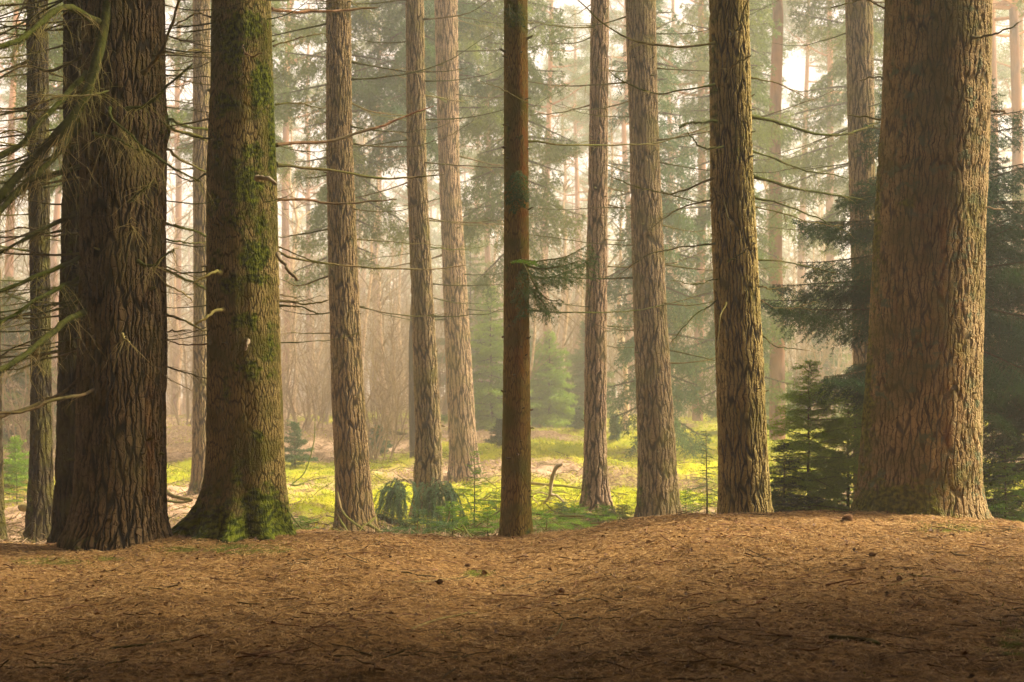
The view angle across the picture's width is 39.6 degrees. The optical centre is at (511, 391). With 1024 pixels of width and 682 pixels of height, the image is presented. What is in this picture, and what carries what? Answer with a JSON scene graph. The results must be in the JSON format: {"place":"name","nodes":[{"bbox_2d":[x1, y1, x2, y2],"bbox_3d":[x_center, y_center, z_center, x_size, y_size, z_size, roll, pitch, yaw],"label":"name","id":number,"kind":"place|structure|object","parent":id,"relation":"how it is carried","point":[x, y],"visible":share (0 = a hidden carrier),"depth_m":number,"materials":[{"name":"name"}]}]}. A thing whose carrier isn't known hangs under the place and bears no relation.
{"place":"outdoors","nodes":[
{"label":"outdoors","id":0,"kind":"place"},
{"bbox_2d":[0,393,1023,681],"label":"ground","id":1,"kind":"structure","parent":0,"point":[672,671],"depth_m":7.42,"materials":[{"name":"soil"}]},
{"bbox_2d":[0,247,7,538],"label":"conifer trunk","id":2,"kind":"object","parent":1,"relation":"on","point":[3,527],"visible":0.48,"depth_m":12.39,"materials":[{"name":"brown plant"}]},
{"bbox_2d":[0,0,26,164],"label":"scots pine","id":3,"kind":"object","parent":1,"relation":"on","point":[4,98],"visible":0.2,"depth_m":60.59,"materials":[{"name":"green plant"}]},
{"bbox_2d":[3,435,28,484],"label":"young spruce","id":4,"kind":"object","parent":1,"relation":"on","point":[15,457],"visible":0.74,"depth_m":20.10,"materials":[{"name":"green plant"}]},
{"bbox_2d":[0,0,53,385],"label":"scots pine","id":5,"kind":"object","parent":1,"relation":"on","point":[11,140],"visible":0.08,"depth_m":43.85,"materials":[{"name":"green plant"}]},
{"bbox_2d":[0,275,57,447],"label":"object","id":6,"kind":"object","parent":1,"relation":"on","point":[21,381],"visible":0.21,"depth_m":29.82,"materials":[{"name":"green plant"}]},
{"bbox_2d":[0,251,58,466],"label":"bare shrub","id":7,"kind":"object","parent":1,"relation":"on","point":[21,430],"visible":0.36,"depth_m":25.69,"materials":[{"name":"plant"}]},
{"bbox_2d":[0,217,60,449],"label":"bare shrub","id":8,"kind":"object","parent":1,"relation":"on","point":[53,432],"visible":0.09,"depth_m":29.32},
{"bbox_2d":[3,48,62,402],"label":"scots pine","id":9,"kind":"object","parent":1,"relation":"on","point":[57,208],"visible":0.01,"depth_m":49.89,"materials":[{"name":"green plant"}]},
{"bbox_2d":[0,0,186,204],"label":"spruce","id":10,"kind":"object","parent":1,"relation":"on","point":[56,55],"visible":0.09,"depth_m":23.27,"materials":[{"name":"green plant"}]},
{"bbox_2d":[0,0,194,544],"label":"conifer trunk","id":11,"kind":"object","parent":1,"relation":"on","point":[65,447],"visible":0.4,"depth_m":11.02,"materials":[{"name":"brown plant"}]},
{"bbox_2d":[0,0,208,543],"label":"conifer trunk","id":12,"kind":"object","parent":1,"relation":"on","point":[39,500],"visible":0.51,"depth_m":12.82,"materials":[{"name":"brown plant"}]},
{"bbox_2d":[0,0,250,551],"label":"conifer","id":13,"kind":"object","parent":1,"relation":"on","point":[119,459],"visible":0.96,"depth_m":10.26,"materials":[{"name":"brown plant"}]},
{"bbox_2d":[165,0,192,414],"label":"scots pine","id":14,"kind":"object","parent":1,"relation":"on","point":[178,198],"visible":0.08,"depth_m":54.80,"materials":[{"name":"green plant"}]},
{"bbox_2d":[165,19,192,323],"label":"bare birch","id":15,"kind":"object","parent":1,"relation":"on","point":[177,207],"visible":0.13,"depth_m":38.23,"materials":[{"name":"brown plant"}]},
{"bbox_2d":[166,266,192,425],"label":"bare shrub","id":16,"kind":"object","parent":1,"relation":"on","point":[177,396],"visible":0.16,"depth_m":37.63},
{"bbox_2d":[166,151,192,419],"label":"bare birch","id":17,"kind":"object","parent":1,"relation":"on","point":[180,361],"visible":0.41,"depth_m":45.52,"materials":[{"name":"brown plant"}]},
{"bbox_2d":[165,0,300,494],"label":"conifer trunk","id":18,"kind":"object","parent":1,"relation":"on","point":[199,399],"visible":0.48,"depth_m":18.45,"materials":[{"name":"grey plant"}]},
{"bbox_2d":[166,0,325,189],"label":"spruce","id":19,"kind":"object","parent":1,"relation":"on","point":[291,155],"visible":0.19,"depth_m":30.08,"materials":[{"name":"green plant"}]},
{"bbox_2d":[178,215,328,427],"bbox_3d":[-6.373,-1.669,35.854,3.601,5.530,4.877,0,0,1],"label":"bare shrub","id":20,"kind":"object","parent":1,"relation":"on","point":[294,353],"visible":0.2,"depth_m":36.04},
{"bbox_2d":[84,0,464,542],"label":"mossy tree","id":21,"kind":"object","parent":1,"relation":"on","point":[243,494],"visible":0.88,"depth_m":10.53,"materials":[{"name":"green plant"}]},
{"bbox_2d":[271,0,325,407],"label":"scots pine","id":22,"kind":"object","parent":1,"relation":"on","point":[285,223],"visible":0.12,"depth_m":45.85,"materials":[{"name":"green plant"}]},
{"bbox_2d":[279,149,317,421],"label":"bare birch","id":23,"kind":"object","parent":1,"relation":"on","point":[291,288],"visible":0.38,"depth_m":42.84,"materials":[{"name":"brown plant"}]},
{"bbox_2d":[273,1,326,422],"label":"bare birch","id":24,"kind":"object","parent":1,"relation":"on","point":[291,261],"visible":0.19,"depth_m":42.01,"materials":[{"name":"brown plant"}]},
{"bbox_2d":[284,420,317,467],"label":"young spruce","id":25,"kind":"object","parent":1,"relation":"on","point":[294,425],"visible":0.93,"depth_m":23.36,"materials":[{"name":"green plant"}]},
{"bbox_2d":[277,5,362,397],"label":"scots pine","id":26,"kind":"object","parent":1,"relation":"on","point":[308,192],"visible":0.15,"depth_m":61.87,"materials":[{"name":"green plant"}]},
{"bbox_2d":[280,285,372,430],"bbox_3d":[-4.826,-0.899,34.116,3.229,3.934,2.808,0,0,13],"label":"bare shrub","id":27,"kind":"object","parent":1,"relation":"on","point":[294,416],"visible":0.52,"depth_m":33.97,"materials":[{"name":"plant"}]},
{"bbox_2d":[280,255,379,423],"bbox_3d":[-5.525,-1.514,39.831,3.981,5.254,3.732,0,0,-8],"label":"bare shrub","id":28,"kind":"object","parent":1,"relation":"on","point":[326,418],"visible":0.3,"depth_m":40.00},
{"bbox_2d":[172,0,491,531],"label":"conifer trunk","id":29,"kind":"object","parent":1,"relation":"on","point":[353,487],"visible":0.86,"depth_m":14.30,"materials":[{"name":"beige plant"}]},
{"bbox_2d":[284,253,395,416],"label":"bare shrub","id":30,"kind":"object","parent":1,"relation":"on","point":[325,347],"visible":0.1,"depth_m":44.87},
{"bbox_2d":[273,0,408,300],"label":"spruce","id":31,"kind":"object","parent":1,"relation":"on","point":[318,216],"visible":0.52,"depth_m":26.88,"materials":[{"name":"green plant"}]},
{"bbox_2d":[302,99,409,384],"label":"bare birch","id":32,"kind":"object","parent":1,"relation":"on","point":[369,287],"visible":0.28,"depth_m":40.57,"materials":[{"name":"brown plant"}]},
{"bbox_2d":[312,307,444,460],"bbox_3d":[-2.547,-0.159,27.130,2.583,3.147,2.246,0,0,-15],"label":"bare shrub","id":33,"kind":"object","parent":1,"relation":"on","point":[382,433],"visible":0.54,"depth_m":27.08,"materials":[{"name":"plant"}]},
{"bbox_2d":[318,251,439,423],"bbox_3d":[-3.767,-1.539,40.208,3.732,5.254,3.981,0,0,0],"label":"bare shrub","id":34,"kind":"object","parent":1,"relation":"on","point":[402,341],"visible":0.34,"depth_m":39.73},
{"bbox_2d":[359,223,410,422],"bbox_3d":[-3.481,-1.827,40.171,2.112,5.920,1.807,0,0,-12],"label":"bare birch","id":35,"kind":"object","parent":1,"relation":"on","point":[380,314],"visible":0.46,"depth_m":39.90,"materials":[{"name":"brown plant"}]},
{"bbox_2d":[351,0,428,410],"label":"scots pine","id":36,"kind":"object","parent":1,"relation":"on","point":[380,185],"visible":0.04,"depth_m":57.85,"materials":[{"name":"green plant"}]},
{"bbox_2d":[374,477,420,525],"bbox_3d":[-1.362,1.208,15.248,0.715,0.600,0.520,0,0,39],"label":"drooping bough","id":37,"kind":"object","parent":1,"relation":"on","point":[395,491],"visible":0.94,"depth_m":15.10,"materials":[{"name":"green plant"}]},
{"bbox_2d":[360,264,444,438],"bbox_3d":[-2.669,-1.002,33.089,2.736,4.203,3.706,0,0,29],"label":"bare shrub","id":38,"kind":"object","parent":1,"relation":"on","point":[395,371],"visible":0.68,"depth_m":32.81,"materials":[{"name":"plant"}]},
{"bbox_2d":[317,0,496,457],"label":"spruce","id":39,"kind":"object","parent":1,"relation":"on","point":[399,58],"visible":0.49,"depth_m":26.67,"materials":[{"name":"green plant"}]},
{"bbox_2d":[357,156,469,410],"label":"bare birch","id":40,"kind":"object","parent":1,"relation":"on","point":[399,291],"visible":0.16,"depth_m":51.96,"materials":[{"name":"brown plant"}]},
{"bbox_2d":[361,297,470,427],"bbox_3d":[-2.545,-0.992,36.169,2.985,4.203,3.184,0,0,2],"label":"bare shrub","id":41,"kind":"object","parent":1,"relation":"on","point":[440,371],"visible":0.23,"depth_m":35.87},
{"bbox_2d":[380,507,461,534],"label":"seedling","id":42,"kind":"object","parent":1,"relation":"on","point":[415,520],"visible":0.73,"depth_m":11.93,"materials":[{"name":"green plant"}]},
{"bbox_2d":[383,35,462,210],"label":"scots pine","id":43,"kind":"object","parent":1,"relation":"on","point":[403,199],"visible":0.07,"depth_m":65.34,"materials":[{"name":"green plant"}]},
{"bbox_2d":[280,0,570,518],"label":"conifer trunk","id":44,"kind":"object","parent":1,"relation":"on","point":[428,463],"visible":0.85,"depth_m":16.43,"materials":[{"name":"brown plant"}]},
{"bbox_2d":[403,5,484,193],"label":"scots pine","id":45,"kind":"object","parent":1,"relation":"on","point":[432,188],"visible":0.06,"depth_m":59.54,"materials":[{"name":"green plant"}]},
{"bbox_2d":[413,477,476,531],"bbox_3d":[-0.648,1.248,15.040,0.712,0.694,0.548,0,0,-39],"label":"drooping bough","id":46,"kind":"object","parent":1,"relation":"on","point":[448,494],"visible":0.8,"depth_m":14.94,"materials":[{"name":"green plant"}]},
{"bbox_2d":[391,250,503,415],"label":"bare shrub","id":47,"kind":"object","parent":1,"relation":"on","point":[444,407],"visible":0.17,"depth_m":42.15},
{"bbox_2d":[366,0,544,432],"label":"spruce","id":48,"kind":"object","parent":1,"relation":"on","point":[476,58],"visible":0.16,"depth_m":32.69,"materials":[{"name":"green plant"}]},
{"bbox_2d":[427,501,494,535],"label":"seedling","id":49,"kind":"object","parent":1,"relation":"on","point":[452,512],"visible":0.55,"depth_m":12.78,"materials":[{"name":"green plant"}]},
{"bbox_2d":[435,205,502,406],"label":"young spruce","id":50,"kind":"object","parent":1,"relation":"on","point":[470,294],"visible":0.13,"depth_m":42.89,"materials":[{"name":"green plant"}]},
{"bbox_2d":[357,0,590,483],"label":"conifer trunk","id":51,"kind":"object","parent":1,"relation":"on","point":[462,436],"visible":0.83,"depth_m":21.64,"materials":[{"name":"brown plant"}]},
{"bbox_2d":[453,450,496,531],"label":"sapling","id":52,"kind":"object","parent":1,"relation":"on","point":[484,502],"visible":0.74,"depth_m":15.08,"materials":[{"name":"green plant"}]},
{"bbox_2d":[461,504,499,536],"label":"seedling","id":53,"kind":"object","parent":1,"relation":"on","point":[487,529],"visible":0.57,"depth_m":12.83,"materials":[{"name":"green plant"}]},
{"bbox_2d":[441,285,533,430],"bbox_3d":[-0.659,-0.736,35.988,2.354,3.916,2.335,0,0,-29],"label":"young spruce","id":54,"kind":"object","parent":1,"relation":"on","point":[483,389],"visible":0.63,"depth_m":35.79,"materials":[{"name":"green plant"}]},
{"bbox_2d":[0,119,1011,398],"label":"wood","id":55,"kind":"object","parent":1,"relation":"on","point":[438,237],"visible":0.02,"depth_m":107.57,"materials":[{"name":"brown wood"}]},
{"bbox_2d":[458,1,553,381],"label":"scots pine","id":56,"kind":"object","parent":1,"relation":"on","point":[487,255],"visible":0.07,"depth_m":51.79,"materials":[{"name":"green plant"}]},
{"bbox_2d":[0,136,1012,417],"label":"thicket","id":57,"kind":"object","parent":1,"relation":"on","point":[406,294],"visible":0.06,"depth_m":54.48,"materials":[{"name":"plant"}]},
{"bbox_2d":[0,507,1023,681],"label":"needle litter","id":58,"kind":"object","parent":1,"relation":"on","point":[497,591],"visible":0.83,"depth_m":7.53,"materials":[{"name":"plant"}]},
{"bbox_2d":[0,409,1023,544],"bbox_3d":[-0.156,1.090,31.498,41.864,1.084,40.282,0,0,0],"label":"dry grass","id":59,"kind":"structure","parent":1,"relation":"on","point":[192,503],"depth_m":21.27,"materials":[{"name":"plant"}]},
{"bbox_2d":[0,436,1023,542],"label":"brushwood","id":60,"kind":"object","parent":1,"relation":"on","point":[384,524],"visible":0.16,"depth_m":16.96,"materials":[{"name":"green plant"}]},
{"bbox_2d":[0,509,1023,681],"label":"twig litter","id":61,"kind":"object","parent":1,"relation":"on","point":[264,654],"visible":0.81,"depth_m":7.43,"materials":[{"name":"brown wood"}]},
{"bbox_2d":[3,409,1023,532],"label":"meadow moss","id":62,"kind":"object","parent":1,"relation":"on","point":[532,447],"visible":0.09,"depth_m":22.90,"materials":[{"name":"plant"}]},
{"bbox_2d":[3,511,1023,681],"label":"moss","id":63,"kind":"object","parent":1,"relation":"on","point":[493,570],"visible":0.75,"depth_m":9.55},
{"bbox_2d":[459,0,586,307],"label":"spruce","id":64,"kind":"object","parent":1,"relation":"on","point":[479,126],"visible":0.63,"depth_m":26.79,"materials":[{"name":"green plant"}]},
{"bbox_2d":[496,187,578,379],"bbox_3d":[0.480,-2.258,38.633,1.850,6.671,2.671,0,0,-27],"label":"bare birch","id":65,"kind":"object","parent":1,"relation":"on","point":[533,343],"visible":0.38,"depth_m":38.39,"materials":[{"name":"brown plant"}]},
{"bbox_2d":[530,331,579,428],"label":"young spruce","id":66,"kind":"object","parent":1,"relation":"on","point":[546,391],"visible":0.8,"depth_m":38.80,"materials":[{"name":"green plant"}]},
{"bbox_2d":[528,0,589,385],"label":"scots pine","id":67,"kind":"object","parent":1,"relation":"on","point":[586,58],"visible":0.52,"depth_m":49.85,"materials":[{"name":"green plant"}]},
{"bbox_2d":[534,52,587,365],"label":"scots pine","id":68,"kind":"object","parent":1,"relation":"on","point":[569,132],"visible":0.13,"depth_m":75.90,"materials":[{"name":"green plant"}]},
{"bbox_2d":[539,161,585,369],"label":"bare birch","id":69,"kind":"object","parent":1,"relation":"on","point":[564,340],"visible":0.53,"depth_m":42.32,"materials":[{"name":"brown plant"}]},
{"bbox_2d":[552,501,599,529],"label":"seedling","id":70,"kind":"object","parent":1,"relation":"on","point":[578,510],"visible":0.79,"depth_m":14.95,"materials":[{"name":"green plant"}]},
{"bbox_2d":[539,2,623,392],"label":"scots pine","id":71,"kind":"object","parent":1,"relation":"on","point":[575,135],"visible":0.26,"depth_m":64.04,"materials":[{"name":"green plant"}]},
{"bbox_2d":[552,320,617,417],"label":"young spruce","id":72,"kind":"object","parent":1,"relation":"on","point":[576,358],"visible":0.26,"depth_m":40.79,"materials":[{"name":"green plant"}]},
{"bbox_2d":[543,45,629,345],"bbox_3d":[1.982,-3.857,36.631,3.722,10.103,2.972,0,0,11],"label":"bare birch","id":73,"kind":"object","parent":1,"relation":"on","point":[610,193],"visible":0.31,"depth_m":36.67,"materials":[{"name":"brown plant"}]},
{"bbox_2d":[475,0,709,536],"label":"slender tree","id":74,"kind":"object","parent":1,"relation":"on","point":[516,505],"visible":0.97,"depth_m":10.86,"materials":[{"name":"brown plant"}]},
{"bbox_2d":[555,5,629,396],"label":"scots pine","id":75,"kind":"object","parent":1,"relation":"on","point":[583,131],"visible":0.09,"depth_m":70.03,"materials":[{"name":"green plant"}]},
{"bbox_2d":[573,159,632,428],"bbox_3d":[2.508,-2.389,37.023,2.195,7.191,2.566,0,0,-15],"label":"bare birch","id":76,"kind":"object","parent":1,"relation":"on","point":[626,370],"visible":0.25,"depth_m":36.79,"materials":[{"name":"brown plant"}]},
{"bbox_2d":[502,0,711,514],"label":"conifer trunk","id":77,"kind":"object","parent":1,"relation":"on","point":[595,488],"visible":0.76,"depth_m":16.16,"materials":[{"name":"brown plant"}]},
{"bbox_2d":[569,0,675,410],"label":"scots pine","id":78,"kind":"object","parent":1,"relation":"on","point":[624,124],"visible":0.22,"depth_m":54.97,"materials":[{"name":"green plant"}]},
{"bbox_2d":[478,0,835,517],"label":"conifer trunk","id":79,"kind":"object","parent":1,"relation":"on","point":[657,493],"visible":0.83,"depth_m":15.45,"materials":[{"name":"brown plant"}]},
{"bbox_2d":[606,0,715,458],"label":"spruce","id":80,"kind":"object","parent":1,"relation":"on","point":[690,446],"visible":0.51,"depth_m":25.32,"materials":[{"name":"green plant"}]},
{"bbox_2d":[627,0,709,311],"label":"scots pine","id":81,"kind":"object","parent":1,"relation":"on","point":[672,3],"visible":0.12,"depth_m":59.70,"materials":[{"name":"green plant"}]},
{"bbox_2d":[609,0,771,420],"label":"scots pine","id":82,"kind":"object","parent":1,"relation":"on","point":[696,333],"visible":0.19,"depth_m":39.83,"materials":[{"name":"green plant"}]},
{"bbox_2d":[682,430,717,513],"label":"sapling","id":83,"kind":"object","parent":1,"relation":"on","point":[706,499],"visible":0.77,"depth_m":14.19,"materials":[{"name":"green plant"}]},
{"bbox_2d":[568,0,879,513],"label":"conifer trunk","id":84,"kind":"object","parent":1,"relation":"on","point":[744,486],"visible":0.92,"depth_m":11.35,"materials":[{"name":"brown plant"}]},
{"bbox_2d":[664,0,796,210],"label":"spruce","id":85,"kind":"object","parent":1,"relation":"on","point":[699,64],"visible":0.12,"depth_m":35.84,"materials":[{"name":"green plant"}]},
{"bbox_2d":[663,0,819,419],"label":"spruce","id":86,"kind":"object","parent":1,"relation":"on","point":[760,135],"visible":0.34,"depth_m":26.96,"materials":[{"name":"green plant"}]},
{"bbox_2d":[705,315,798,424],"bbox_3d":[5.790,-0.443,34.026,2.238,3.080,2.312,0,0,28],"label":"young spruce","id":87,"kind":"object","parent":1,"relation":"on","point":[787,373],"visible":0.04,"depth_m":33.90,"materials":[{"name":"green plant"}]},
{"bbox_2d":[768,0,784,439],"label":"scots pine","id":88,"kind":"object","parent":1,"relation":"on","point":[777,367],"visible":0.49,"depth_m":28.80,"materials":[{"name":"brown plant"}]},
{"bbox_2d":[768,442,823,512],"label":"sapling","id":89,"kind":"object","parent":1,"relation":"on","point":[781,496],"visible":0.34,"depth_m":12.86,"materials":[{"name":"green plant"}]},
{"bbox_2d":[760,0,844,393],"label":"scots pine","id":90,"kind":"object","parent":1,"relation":"on","point":[786,10],"visible":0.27,"depth_m":55.88,"materials":[{"name":"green plant"}]},
{"bbox_2d":[765,266,847,424],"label":"bare shrub","id":91,"kind":"object","parent":1,"relation":"on","point":[806,351],"visible":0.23,"depth_m":35.32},
{"bbox_2d":[765,247,852,422],"bbox_3d":[8.496,-1.459,38.203,4.036,4.918,3.510,0,0,-15],"label":"bare shrub","id":92,"kind":"object","parent":1,"relation":"on","point":[822,374],"visible":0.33,"depth_m":38.03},
{"bbox_2d":[767,359,859,511],"bbox_3d":[2.805,0.604,13.199,1.309,1.817,1.155,0,0,0],"label":"sapling","id":93,"kind":"object","parent":1,"relation":"on","point":[795,419],"visible":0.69,"depth_m":13.10,"materials":[{"name":"green plant"}]},
{"bbox_2d":[752,0,884,259],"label":"spruce","id":94,"kind":"object","parent":1,"relation":"on","point":[816,159],"visible":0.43,"depth_m":28.83,"materials":[{"name":"green plant"}]},
{"bbox_2d":[786,262,851,422],"bbox_3d":[8.744,-1.215,39.963,2.315,4.934,2.221,0,0,22],"label":"young spruce","id":95,"kind":"object","parent":1,"relation":"on","point":[829,359],"visible":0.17,"depth_m":39.81,"materials":[{"name":"green plant"}]},
{"bbox_2d":[764,0,884,494],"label":"conifer trunk","id":96,"kind":"object","parent":1,"relation":"on","point":[859,32],"visible":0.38,"depth_m":15.86,"materials":[{"name":"brown plant"}]},
{"bbox_2d":[791,386,863,510],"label":"sapling","id":97,"kind":"object","parent":1,"relation":"on","point":[854,445],"visible":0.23,"depth_m":13.50,"materials":[{"name":"green plant"}]},
{"bbox_2d":[782,0,883,373],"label":"scots pine","id":98,"kind":"object","parent":1,"relation":"on","point":[829,203],"visible":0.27,"depth_m":48.11,"materials":[{"name":"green plant"}]},
{"bbox_2d":[760,77,1023,445],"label":"young fir","id":99,"kind":"object","parent":1,"relation":"on","point":[1008,374],"visible":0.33,"depth_m":12.80,"materials":[{"name":"green plant"}]},
{"bbox_2d":[824,0,1023,519],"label":"giant conifer","id":100,"kind":"object","parent":1,"relation":"on","point":[921,446],"visible":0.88,"depth_m":10.59,"materials":[{"name":"brown plant"}]},
{"bbox_2d":[983,234,1023,521],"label":"young fir","id":101,"kind":"object","parent":1,"relation":"on","point":[1003,440],"visible":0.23,"depth_m":13.31,"materials":[{"name":"green plant"}]},
{"bbox_2d":[983,446,1023,521],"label":"young fir","id":102,"kind":"object","parent":1,"relation":"on","point":[1004,515],"visible":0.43,"depth_m":12.56,"materials":[{"name":"green plant"}]},
{"bbox_2d":[986,0,1023,341],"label":"scots pine","id":103,"kind":"object","parent":1,"relation":"on","point":[994,59],"visible":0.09,"depth_m":36.01,"materials":[{"name":"brown plant"}]},
{"bbox_2d":[986,0,1023,216],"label":"scots pine","id":104,"kind":"object","parent":1,"relation":"on","point":[1006,61],"visible":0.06,"depth_m":59.75,"materials":[{"name":"brown plant"}]},
{"bbox_2d":[992,0,1023,365],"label":"scots pine","id":105,"kind":"object","parent":1,"relation":"on","point":[1016,105],"visible":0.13,"depth_m":33.10,"materials":[{"name":"brown plant"}]},
{"bbox_2d":[995,0,1023,169],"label":"scots pine","id":106,"kind":"object","parent":1,"relation":"on","point":[1002,77],"visible":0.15,"depth_m":48.12,"materials":[{"name":"brown plant"}]},
{"bbox_2d":[0,0,1023,395],"label":"sky","id":107,"kind":"structure","parent":0,"point":[793,70],"materials":[{"name":"white"}]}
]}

